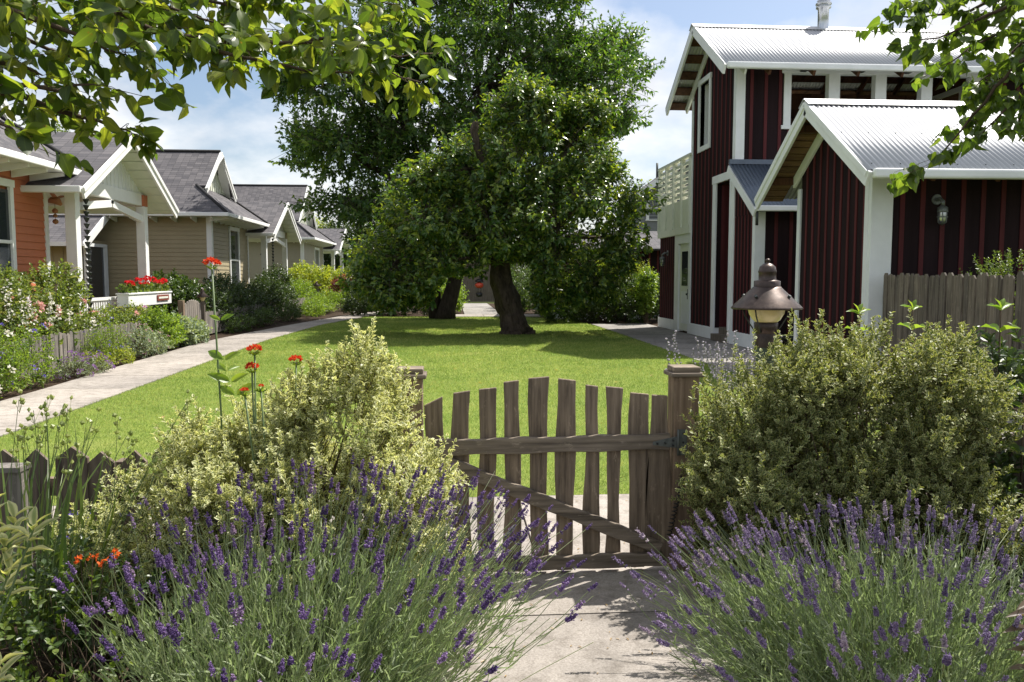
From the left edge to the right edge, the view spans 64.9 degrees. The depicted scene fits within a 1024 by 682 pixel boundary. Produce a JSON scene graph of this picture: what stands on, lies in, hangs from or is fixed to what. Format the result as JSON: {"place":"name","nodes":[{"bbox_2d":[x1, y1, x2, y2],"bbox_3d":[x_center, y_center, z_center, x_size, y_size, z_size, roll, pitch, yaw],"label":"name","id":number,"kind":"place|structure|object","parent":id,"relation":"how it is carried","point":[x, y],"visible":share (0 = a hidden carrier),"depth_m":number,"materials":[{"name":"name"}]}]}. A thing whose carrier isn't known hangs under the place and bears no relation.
{"place":"outdoors","nodes":[
{"label":"outdoors","id":0,"kind":"place"},
{"bbox_2d":[0,309,420,436],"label":"garden path","id":1,"kind":"structure","parent":0,"point":[88,389],"depth_m":11.87,"materials":[{"name":"concrete"}]},
{"bbox_2d":[0,493,817,585],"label":"cross path","id":2,"kind":"structure","parent":0,"point":[623,512],"depth_m":4.88,"materials":[{"name":"concrete"}]},
{"bbox_2d":[731,259,802,479],"bbox_3d":[1.688,0.261,5.382,0.460,1.616,0.460,0,5,-4],"label":"garden lamp","id":3,"kind":"object","parent":2,"relation":"on","point":[766,300],"visible":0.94,"depth_m":5.27,"materials":[{"name":"weathered copper"},{"name":"amber glass"},{"name":"dark iron"}]},
{"bbox_2d":[55,302,793,340],"bbox_3d":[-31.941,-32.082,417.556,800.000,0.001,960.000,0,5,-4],"label":"ground","id":4,"kind":"structure","parent":0,"point":[791,337],"depth_m":20.49,"materials":[{"name":"soil"}]},
{"bbox_2d":[19,120,70,131],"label":"distant tree","id":5,"kind":"object","parent":4,"relation":"on","point":[58,128],"visible":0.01,"depth_m":41.34,"materials":[{"name":"green plant"}]},
{"bbox_2d":[0,101,178,330],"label":"coral cottage","id":6,"kind":"structure","parent":4,"relation":"on","point":[127,181],"depth_m":15.35,"materials":[{"name":"paint"}]},
{"bbox_2d":[0,177,16,283],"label":"window","id":7,"kind":"structure","parent":6,"relation":"in","point":[8,252],"depth_m":14.04,"materials":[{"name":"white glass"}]},
{"bbox_2d":[48,193,63,223],"bbox_3d":[-9.515,-2.741,16.759,0.318,0.622,0.520,0,5,-4],"label":"hanging bird mobile","id":8,"kind":"object","parent":6,"relation":"hanging from","point":[54,199],"visible":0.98,"depth_m":16.72,"materials":[{"name":"ceramic"}]},
{"bbox_2d":[83,199,92,327],"bbox_3d":[-8.288,-1.506,15.765,0.116,2.628,0.116,0,5,-4],"label":"rain chain","id":9,"kind":"object","parent":6,"relation":"hanging from","point":[87,238],"visible":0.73,"depth_m":15.72,"materials":[{"name":"metal"}]},
{"bbox_2d":[115,275,171,306],"bbox_3d":[-8.352,-1.166,18.401,0.426,0.690,2.747,0,5,-4],"label":"flower box","id":10,"kind":"object","parent":6,"relation":"attached to","point":[146,293],"visible":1,"depth_m":18.04,"materials":[{"name":"white paint"}]},
{"bbox_2d":[48,149,301,320],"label":"tan cottage","id":11,"kind":"structure","parent":4,"relation":"on","point":[215,219],"depth_m":26.00,"materials":[{"name":"paint"}]},
{"bbox_2d":[88,246,104,297],"bbox_3d":[-12.878,-1.906,24.920,0.020,2.000,1.200,0,5,-4],"label":"side door","id":12,"kind":"structure","parent":11,"relation":"in","point":[97,263],"depth_m":25.03,"materials":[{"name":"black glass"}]},
{"bbox_2d":[228,226,240,284],"bbox_3d":[-9.898,-2.906,28.740,0.115,2.280,1.380,0,5,-4],"label":"window","id":13,"kind":"structure","parent":11,"relation":"in","point":[234,241],"depth_m":28.79,"materials":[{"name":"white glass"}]},
{"bbox_2d":[271,238,274,269],"bbox_3d":[-9.549,-2.833,32.244,0.116,2.628,0.116,0,5,-4],"label":"rain chain","id":14,"kind":"object","parent":11,"relation":"hanging from","point":[272,247],"visible":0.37,"depth_m":32.16,"materials":[{"name":"metal"}]},
{"bbox_2d":[233,184,349,284],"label":"taupe cottage","id":15,"kind":"structure","parent":4,"relation":"on","point":[316,244],"depth_m":44.33,"materials":[{"name":"paint"}]},
{"bbox_2d":[314,247,319,269],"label":"window","id":16,"kind":"structure","parent":15,"relation":"in","point":[316,253],"depth_m":46.48,"materials":[{"name":"white glass"}]},
{"bbox_2d":[315,217,331,228],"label":"distant tree","id":17,"kind":"object","parent":4,"relation":"on","point":[318,223],"visible":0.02,"depth_m":73.66,"materials":[{"name":"green plant"}]},
{"bbox_2d":[314,217,378,274],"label":"distant tree","id":18,"kind":"object","parent":4,"relation":"on","point":[327,257],"visible":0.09,"depth_m":59.09,"materials":[{"name":"green plant"}]},
{"bbox_2d":[461,263,533,301],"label":"board fence","id":19,"kind":"object","parent":4,"relation":"on","point":[487,294],"visible":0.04,"depth_m":46.90,"materials":[{"name":"grey wood"}]},
{"bbox_2d":[0,316,880,505],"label":"lawn","id":20,"kind":"structure","parent":0,"point":[142,433],"depth_m":10.12,"materials":[{"name":"green plant"}]},
{"bbox_2d":[335,62,669,334],"bbox_3d":[-0.248,-3.446,20.390,8.457,7.017,5.142,0,5,-4],"label":"plum tree","id":21,"kind":"object","parent":20,"relation":"on","point":[412,262],"visible":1,"depth_m":19.38,"materials":[{"name":"green plant"}]},
{"bbox_2d":[475,278,483,296],"bbox_3d":[-0.767,-1.570,18.831,0.210,1.070,0.210,0,5,-4],"label":"hanging ornament","id":22,"kind":"object","parent":21,"relation":"hanging from","point":[479,284],"visible":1,"depth_m":18.80,"materials":[{"name":"red paint"}]},
{"bbox_2d":[665,330,807,435],"bbox_3d":[1.744,0.445,6.427,1.296,1.084,0.720,-2,5,-24],"label":"silver lavender","id":23,"kind":"object","parent":20,"relation":"on","point":[718,359],"visible":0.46,"depth_m":6.33,"materials":[{"name":"plant"}]},
{"bbox_2d":[463,303,497,313],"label":"back path","id":24,"kind":"structure","parent":0,"point":[477,308],"depth_m":36.05,"materials":[{"name":"concrete"}]},
{"bbox_2d":[456,314,541,316],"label":"path","id":25,"kind":"structure","parent":0,"point":[490,315],"depth_m":30.56,"materials":[{"name":"concrete"}]},
{"bbox_2d":[0,303,1017,681],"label":"garden soil","id":26,"kind":"structure","parent":0,"point":[32,387],"depth_m":11.12,"materials":[{"name":"brown soil"}]},
{"bbox_2d":[0,463,32,607],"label":"short post","id":27,"kind":"object","parent":26,"relation":"on","point":[15,494],"visible":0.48,"depth_m":3.48,"materials":[{"name":"grey wood"}]},
{"bbox_2d":[0,279,53,389],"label":"flowering spires","id":28,"kind":"object","parent":26,"relation":"on","point":[13,328],"visible":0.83,"depth_m":10.93,"materials":[{"name":"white plant"}]},
{"bbox_2d":[0,493,58,681],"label":"pale leaved shrub","id":29,"kind":"object","parent":26,"relation":"on","point":[6,557],"visible":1,"depth_m":1.78,"materials":[{"name":"green plant"}]},
{"bbox_2d":[0,322,62,398],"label":"cottage garden plant","id":30,"kind":"object","parent":26,"relation":"on","point":[11,378],"visible":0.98,"depth_m":10.45,"materials":[{"name":"green plant"}]},
{"bbox_2d":[0,518,73,659],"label":"day lily clump","id":31,"kind":"object","parent":26,"relation":"on","point":[30,584],"visible":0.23,"depth_m":3.18,"materials":[{"name":"green plant"}]},
{"bbox_2d":[28,298,96,378],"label":"flowering spires","id":32,"kind":"object","parent":26,"relation":"on","point":[58,330],"visible":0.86,"depth_m":12.22,"materials":[{"name":"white plant"}]},
{"bbox_2d":[1,321,148,378],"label":"picket fence","id":33,"kind":"object","parent":26,"relation":"on","point":[67,344],"visible":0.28,"depth_m":12.92,"materials":[{"name":"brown wood"}]},
{"bbox_2d":[0,257,159,341],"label":"rose bush","id":34,"kind":"object","parent":26,"relation":"on","point":[63,298],"visible":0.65,"depth_m":13.66,"materials":[{"name":"green plant"}]},
{"bbox_2d":[0,415,162,671],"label":"iris clump","id":35,"kind":"object","parent":26,"relation":"on","point":[62,545],"visible":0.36,"depth_m":3.32,"materials":[{"name":"green plant"}]},
{"bbox_2d":[49,350,115,380],"bbox_3d":[-6.494,0.346,12.128,0.687,0.494,1.362,0,5,-4],"label":"catmint","id":36,"kind":"object","parent":26,"relation":"on","point":[82,372],"visible":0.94,"depth_m":12.01,"materials":[{"name":"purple plant"}]},
{"bbox_2d":[5,389,191,656],"bbox_3d":[-1.545,0.689,3.071,0.666,1.034,0.134,0,5,-4],"label":"seed head plant","id":37,"kind":"object","parent":26,"relation":"on","point":[67,435],"visible":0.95,"depth_m":3.04,"materials":[{"name":"green plant"}]},
{"bbox_2d":[69,342,135,368],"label":"border plant","id":38,"kind":"object","parent":26,"relation":"on","point":[122,359],"visible":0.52,"depth_m":13.62,"materials":[{"name":"green plant"}]},
{"bbox_2d":[79,315,130,362],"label":"upright border plant","id":39,"kind":"object","parent":26,"relation":"on","point":[101,345],"visible":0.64,"depth_m":13.59,"materials":[{"name":"green plant"}]},
{"bbox_2d":[66,468,187,621],"bbox_3d":[-1.704,0.894,3.583,0.503,0.667,0.485,-3,6,-37],"label":"blue sage","id":40,"kind":"object","parent":26,"relation":"on","point":[129,495],"visible":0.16,"depth_m":3.57,"materials":[{"name":"green plant"}]},
{"bbox_2d":[0,548,262,681],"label":"bedding plant","id":41,"kind":"object","parent":26,"relation":"on","point":[7,617],"visible":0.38,"depth_m":2.80,"materials":[{"name":"green plant"}]},
{"bbox_2d":[0,525,272,681],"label":"leafy ground cover","id":42,"kind":"object","parent":26,"relation":"on","point":[69,636],"visible":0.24,"depth_m":2.95,"materials":[{"name":"green plant"}]},
{"bbox_2d":[122,322,174,358],"bbox_3d":[-6.864,-0.019,15.114,0.727,0.698,1.500,0,5,-4],"label":"cranesbill","id":43,"kind":"object","parent":26,"relation":"on","point":[145,340],"visible":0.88,"depth_m":14.92,"materials":[{"name":"plant"}]},
{"bbox_2d":[135,305,188,349],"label":"green shrub","id":44,"kind":"object","parent":26,"relation":"on","point":[168,323],"visible":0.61,"depth_m":16.06,"materials":[{"name":"green plant"}]},
{"bbox_2d":[150,267,212,315],"bbox_3d":[-8.872,-1.065,21.132,1.991,1.744,3.143,-2,5,-19],"label":"dark laurel","id":45,"kind":"object","parent":26,"relation":"on","point":[184,287],"visible":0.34,"depth_m":20.86,"materials":[{"name":"green plant"}]},
{"bbox_2d":[178,299,200,319],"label":"garden gate","id":46,"kind":"structure","parent":26,"relation":"on","point":[191,308],"depth_m":18.98,"materials":[{"name":"brown wood"}]},
{"bbox_2d":[169,312,212,346],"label":"silvery plant","id":47,"kind":"object","parent":26,"relation":"on","point":[198,330],"visible":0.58,"depth_m":17.56,"materials":[{"name":"green plant"}]},
{"bbox_2d":[0,446,388,581],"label":"picket fence","id":48,"kind":"object","parent":26,"relation":"on","point":[89,467],"visible":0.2,"depth_m":3.87,"materials":[{"name":"brown wood"}]},
{"bbox_2d":[196,288,208,320],"bbox_3d":[-7.635,-0.705,19.905,0.330,1.210,0.330,0,5,-4],"label":"post lamp","id":49,"kind":"object","parent":26,"relation":"on","point":[202,295],"visible":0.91,"depth_m":19.84,"materials":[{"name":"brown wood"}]},
{"bbox_2d":[185,270,269,331],"bbox_3d":[-8.327,-1.178,23.799,1.460,1.823,6.270,0,5,-4],"label":"dark hedge shrub","id":50,"kind":"object","parent":26,"relation":"on","point":[233,296],"visible":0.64,"depth_m":23.10,"materials":[{"name":"green plant"}]},
{"bbox_2d":[0,0,456,177],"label":"overhanging apple tree","id":51,"kind":"object","parent":26,"relation":"on","point":[236,35],"visible":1,"depth_m":2.10,"materials":[{"name":"green plant"}]},
{"bbox_2d":[202,257,259,539],"bbox_3d":[-1.180,0.336,3.417,0.218,1.383,0.104,0,5,-4],"label":"scarlet campion","id":52,"kind":"object","parent":26,"relation":"on","point":[219,377],"visible":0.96,"depth_m":3.39,"materials":[{"name":"green plant"}]},
{"bbox_2d":[206,303,276,333],"bbox_3d":[-8.095,-0.792,24.549,0.158,0.640,9.045,0,5,-4],"label":"picket fence","id":53,"kind":"object","parent":26,"relation":"on","point":[210,322],"visible":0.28,"depth_m":21.63,"materials":[{"name":"grey wood"}]},
{"bbox_2d":[42,316,486,654],"bbox_3d":[-1.029,0.584,3.438,1.857,1.374,1.072,0,5,-4],"label":"variegated shrub","id":54,"kind":"object","parent":26,"relation":"on","point":[191,455],"visible":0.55,"depth_m":3.33,"materials":[{"name":"green plant"}]},
{"bbox_2d":[244,344,262,543],"bbox_3d":[-1.075,0.519,3.389,0.076,1.023,0.086,0,5,-4],"label":"scarlet campion","id":55,"kind":"object","parent":54,"relation":"on","point":[254,365],"visible":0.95,"depth_m":3.35,"materials":[{"name":"green plant"}]},
{"bbox_2d":[239,384,268,573],"bbox_3d":[-1.047,0.605,3.288,0.114,0.868,0.052,0,5,-4],"label":"scarlet campion","id":56,"kind":"object","parent":54,"relation":"on","point":[261,390],"visible":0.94,"depth_m":3.27,"materials":[{"name":"green plant"}]},
{"bbox_2d":[224,300,304,332],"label":"white dotted shrub","id":57,"kind":"object","parent":26,"relation":"on","point":[280,315],"visible":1,"depth_m":24.07,"materials":[{"name":"green plant"}]},
{"bbox_2d":[250,263,300,320],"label":"dark hedge shrub","id":58,"kind":"object","parent":26,"relation":"on","point":[277,289],"visible":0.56,"depth_m":28.93,"materials":[{"name":"green plant"}]},
{"bbox_2d":[288,354,302,466],"bbox_3d":[-0.929,0.539,3.494,0.063,0.966,0.059,-2,5,-24],"label":"scarlet campion","id":59,"kind":"object","parent":26,"relation":"on","point":[294,357],"visible":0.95,"depth_m":3.46,"materials":[{"name":"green plant"}]},
{"bbox_2d":[282,297,310,313],"bbox_3d":[-8.547,-1.436,32.412,0.160,0.660,6.449,0,5,-3],"label":"picket fence","id":60,"kind":"object","parent":26,"relation":"on","point":[301,301],"visible":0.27,"depth_m":32.44,"materials":[{"name":"grey wood"}]},
{"bbox_2d":[285,277,318,298],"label":"feathery green shrub","id":61,"kind":"object","parent":26,"relation":"on","point":[301,287],"visible":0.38,"depth_m":33.59,"materials":[{"name":"green plant"}]},
{"bbox_2d":[281,259,347,303],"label":"lime shrub","id":62,"kind":"object","parent":26,"relation":"on","point":[323,278],"visible":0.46,"depth_m":38.14,"materials":[{"name":"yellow plant"}]},
{"bbox_2d":[313,281,320,293],"bbox_3d":[-8.709,-2.027,35.895,0.495,1.280,0.495,0,5,-4],"label":"post lamp","id":63,"kind":"object","parent":26,"relation":"on","point":[316,284],"visible":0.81,"depth_m":35.78,"materials":[{"name":"brown metal"}]},
{"bbox_2d":[52,453,597,681],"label":"lavender bush","id":64,"kind":"object","parent":26,"relation":"on","point":[412,649],"visible":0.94,"depth_m":2.61,"materials":[{"name":"green plant"}]},
{"bbox_2d":[297,287,356,316],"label":"bush","id":65,"kind":"object","parent":26,"relation":"on","point":[318,305],"visible":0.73,"depth_m":32.19,"materials":[{"name":"green plant"}]},
{"bbox_2d":[328,273,352,304],"bbox_3d":[-7.573,-2.257,36.533,1.519,1.644,1.474,0,5,-4],"label":"barberry","id":66,"kind":"object","parent":26,"relation":"on","point":[334,288],"visible":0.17,"depth_m":36.27,"materials":[{"name":"red plant"}]},
{"bbox_2d":[343,263,354,279],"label":"yellow green bush","id":67,"kind":"object","parent":26,"relation":"on","point":[345,268],"visible":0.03,"depth_m":41.77,"materials":[{"name":"green plant"}]},
{"bbox_2d":[335,289,441,316],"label":"shaded border shrub","id":68,"kind":"object","parent":26,"relation":"on","point":[357,306],"visible":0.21,"depth_m":30.40,"materials":[{"name":"green plant"}]},
{"bbox_2d":[395,366,426,538],"bbox_3d":[-0.505,0.654,4.031,0.165,1.050,0.165,0,5,-4],"label":"gate post","id":69,"kind":"object","parent":26,"relation":"on","point":[421,374],"visible":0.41,"depth_m":3.94,"materials":[{"name":"brown wood"}]},
{"bbox_2d":[440,278,469,312],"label":"sunlit hedge","id":70,"kind":"object","parent":26,"relation":"on","point":[460,302],"visible":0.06,"depth_m":33.01,"materials":[{"name":"green plant"}]},
{"bbox_2d":[255,0,665,318],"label":"tall tree","id":71,"kind":"object","parent":26,"relation":"on","point":[569,55],"visible":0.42,"depth_m":26.30,"materials":[{"name":"green plant"}]},
{"bbox_2d":[510,262,534,312],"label":"fern like shrub","id":72,"kind":"object","parent":26,"relation":"on","point":[520,284],"visible":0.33,"depth_m":34.74,"materials":[{"name":"green plant"}]},
{"bbox_2d":[477,529,694,675],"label":"leaf litter","id":73,"kind":"object","parent":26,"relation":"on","point":[581,619],"visible":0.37,"depth_m":3.31,"materials":[{"name":"brown plant"}]},
{"bbox_2d":[528,269,659,323],"bbox_3d":[3.179,-1.403,26.335,5.423,2.006,2.679,0,5,-4],"label":"dark hedge","id":74,"kind":"object","parent":26,"relation":"on","point":[619,313],"visible":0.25,"depth_m":25.94,"materials":[{"name":"green plant"}]},
{"bbox_2d":[598,257,653,319],"bbox_3d":[3.745,-1.906,27.611,2.639,2.378,1.673,1,5,18],"label":"bright topped shrub","id":75,"kind":"object","parent":26,"relation":"on","point":[639,265],"visible":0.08,"depth_m":27.14,"materials":[{"name":"green plant"}]},
{"bbox_2d":[632,264,658,323],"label":"shrub","id":76,"kind":"object","parent":26,"relation":"on","point":[647,279],"visible":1,"depth_m":25.12,"materials":[{"name":"green plant"}]},
{"bbox_2d":[591,324,1021,451],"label":"walkway","id":77,"kind":"structure","parent":26,"relation":"on","point":[686,344],"depth_m":18.40,"materials":[{"name":"concrete"}]},
{"bbox_2d":[612,489,1023,681],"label":"lavender bush","id":78,"kind":"object","parent":26,"relation":"on","point":[819,639],"visible":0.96,"depth_m":2.79,"materials":[{"name":"green leaf"},{"name":"purple petal"}]},
{"bbox_2d":[657,0,1023,347],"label":"barn tower","id":79,"kind":"structure","parent":26,"relation":"on","point":[741,92],"depth_m":18.05,"materials":[{"name":"red paint"}]},
{"bbox_2d":[679,243,688,330],"bbox_3d":[4.546,-1.422,21.282,0.110,2.300,0.920,0,5,-4],"label":"door","id":80,"kind":"structure","parent":79,"relation":"in","point":[684,248],"depth_m":21.34,"materials":[{"name":"beige paint"}]},
{"bbox_2d":[697,72,711,153],"bbox_3d":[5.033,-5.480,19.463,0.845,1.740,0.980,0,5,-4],"label":"gable window frame","id":81,"kind":"structure","parent":79,"relation":"in","point":[708,88],"depth_m":19.75,"materials":[{"name":"white wood"}]},
{"bbox_2d":[932,86,962,100],"bbox_3d":[10.323,-5.391,19.171,0.039,1.070,1.240,0,5,-4],"label":"loft window frame","id":82,"kind":"structure","parent":79,"relation":"in","point":[959,89],"depth_m":18.99,"materials":[{"name":"beige paint"}]},
{"bbox_2d":[668,306,1023,610],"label":"variegated shrub","id":83,"kind":"object","parent":26,"relation":"on","point":[793,400],"visible":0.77,"depth_m":3.64,"materials":[{"name":"green plant"}]},
{"bbox_2d":[845,303,870,422],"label":"leafy shoot","id":84,"kind":"object","parent":26,"relation":"on","point":[859,308],"visible":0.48,"depth_m":4.67,"materials":[{"name":"green plant"}]},
{"bbox_2d":[696,429,1023,556],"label":"picket fence","id":85,"kind":"object","parent":26,"relation":"on","point":[1018,442],"visible":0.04,"depth_m":4.21,"materials":[{"name":"brown wood"}]},
{"bbox_2d":[754,99,1023,364],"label":"barn","id":86,"kind":"structure","parent":26,"relation":"on","point":[861,230],"depth_m":11.94,"materials":[{"name":"red paint"}]},
{"bbox_2d":[897,300,924,364],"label":"leafy shoot","id":87,"kind":"object","parent":26,"relation":"on","point":[913,307],"visible":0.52,"depth_m":4.59,"materials":[{"name":"green plant"}]},
{"bbox_2d":[855,0,1023,197],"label":"overhanging pear tree","id":88,"kind":"object","parent":26,"relation":"on","point":[982,100],"visible":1,"depth_m":2.94,"materials":[{"name":"green plant"}]},
{"bbox_2d":[881,271,1023,407],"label":"picket fence","id":89,"kind":"object","parent":26,"relation":"on","point":[970,298],"visible":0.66,"depth_m":10.13,"materials":[{"name":"grey wood"}]},
{"bbox_2d":[911,319,1023,579],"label":"dark leafy shrub","id":90,"kind":"object","parent":26,"relation":"on","point":[1014,363],"visible":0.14,"depth_m":4.10,"materials":[{"name":"green plant"}]},
{"bbox_2d":[955,248,1023,346],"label":"clipped green shrub","id":91,"kind":"object","parent":26,"relation":"on","point":[996,270],"visible":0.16,"depth_m":10.08,"materials":[{"name":"green plant"}]},
{"bbox_2d":[981,298,1019,502],"bbox_3d":[2.547,0.466,4.265,0.213,1.387,0.236,2,5,26],"label":"leafy shoot","id":92,"kind":"object","parent":26,"relation":"on","point":[1003,304],"visible":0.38,"depth_m":4.21,"materials":[{"name":"green plant"}]},
{"bbox_2d":[997,383,1023,512],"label":"leafy shoot","id":93,"kind":"object","parent":26,"relation":"on","point":[1016,446],"visible":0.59,"depth_m":3.96,"materials":[{"name":"green plant"}]},
{"bbox_2d":[1003,600,1023,674],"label":"brown leaved plant","id":94,"kind":"object","parent":26,"relation":"on","point":[1017,612],"visible":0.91,"depth_m":2.35,"materials":[{"name":"purple plant"}]},
{"bbox_2d":[0,0,1023,261],"label":"sky","id":95,"kind":"structure","parent":0,"point":[242,125],"materials":[{"name":"blue"}]},
{"bbox_2d":[538,231,660,318],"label":"house","id":96,"kind":"structure","parent":0,"point":[653,257],"depth_m":28.23,"materials":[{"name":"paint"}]},
{"bbox_2d":[435,566,767,681],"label":"entry path","id":97,"kind":"structure","parent":0,"point":[621,616],"depth_m":3.36,"materials":[{"name":"concrete"}]},
{"bbox_2d":[663,364,703,570],"bbox_3d":[0.867,0.648,4.105,0.167,1.050,0.165,0,5,-4],"label":"gate post","id":98,"kind":"object","parent":97,"relation":"on","point":[681,378],"visible":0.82,"depth_m":4.03,"materials":[{"name":"brown wood"}]},
{"bbox_2d":[424,376,686,571],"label":"picket gate","id":99,"kind":"structure","parent":98,"relation":"attached to","point":[649,479],"depth_m":4.02,"materials":[{"name":"brown wood"}]},
{"bbox_2d":[616,159,688,230],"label":"grey house","id":100,"kind":"structure","parent":0,"point":[651,220],"depth_m":42.26,"materials":[{"name":"paint"}]},
{"bbox_2d":[645,194,664,220],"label":"window","id":101,"kind":"structure","parent":100,"relation":"in","point":[647,216],"depth_m":42.23,"materials":[{"name":"glass"}]},
{"bbox_2d":[979,524,1021,604],"bbox_3d":[2.369,0.982,3.640,0.616,0.464,0.914,0,5,-4],"label":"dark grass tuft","id":102,"kind":"object","parent":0,"point":[1007,585],"visible":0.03,"depth_m":3.65,"materials":[{"name":"green plant"}]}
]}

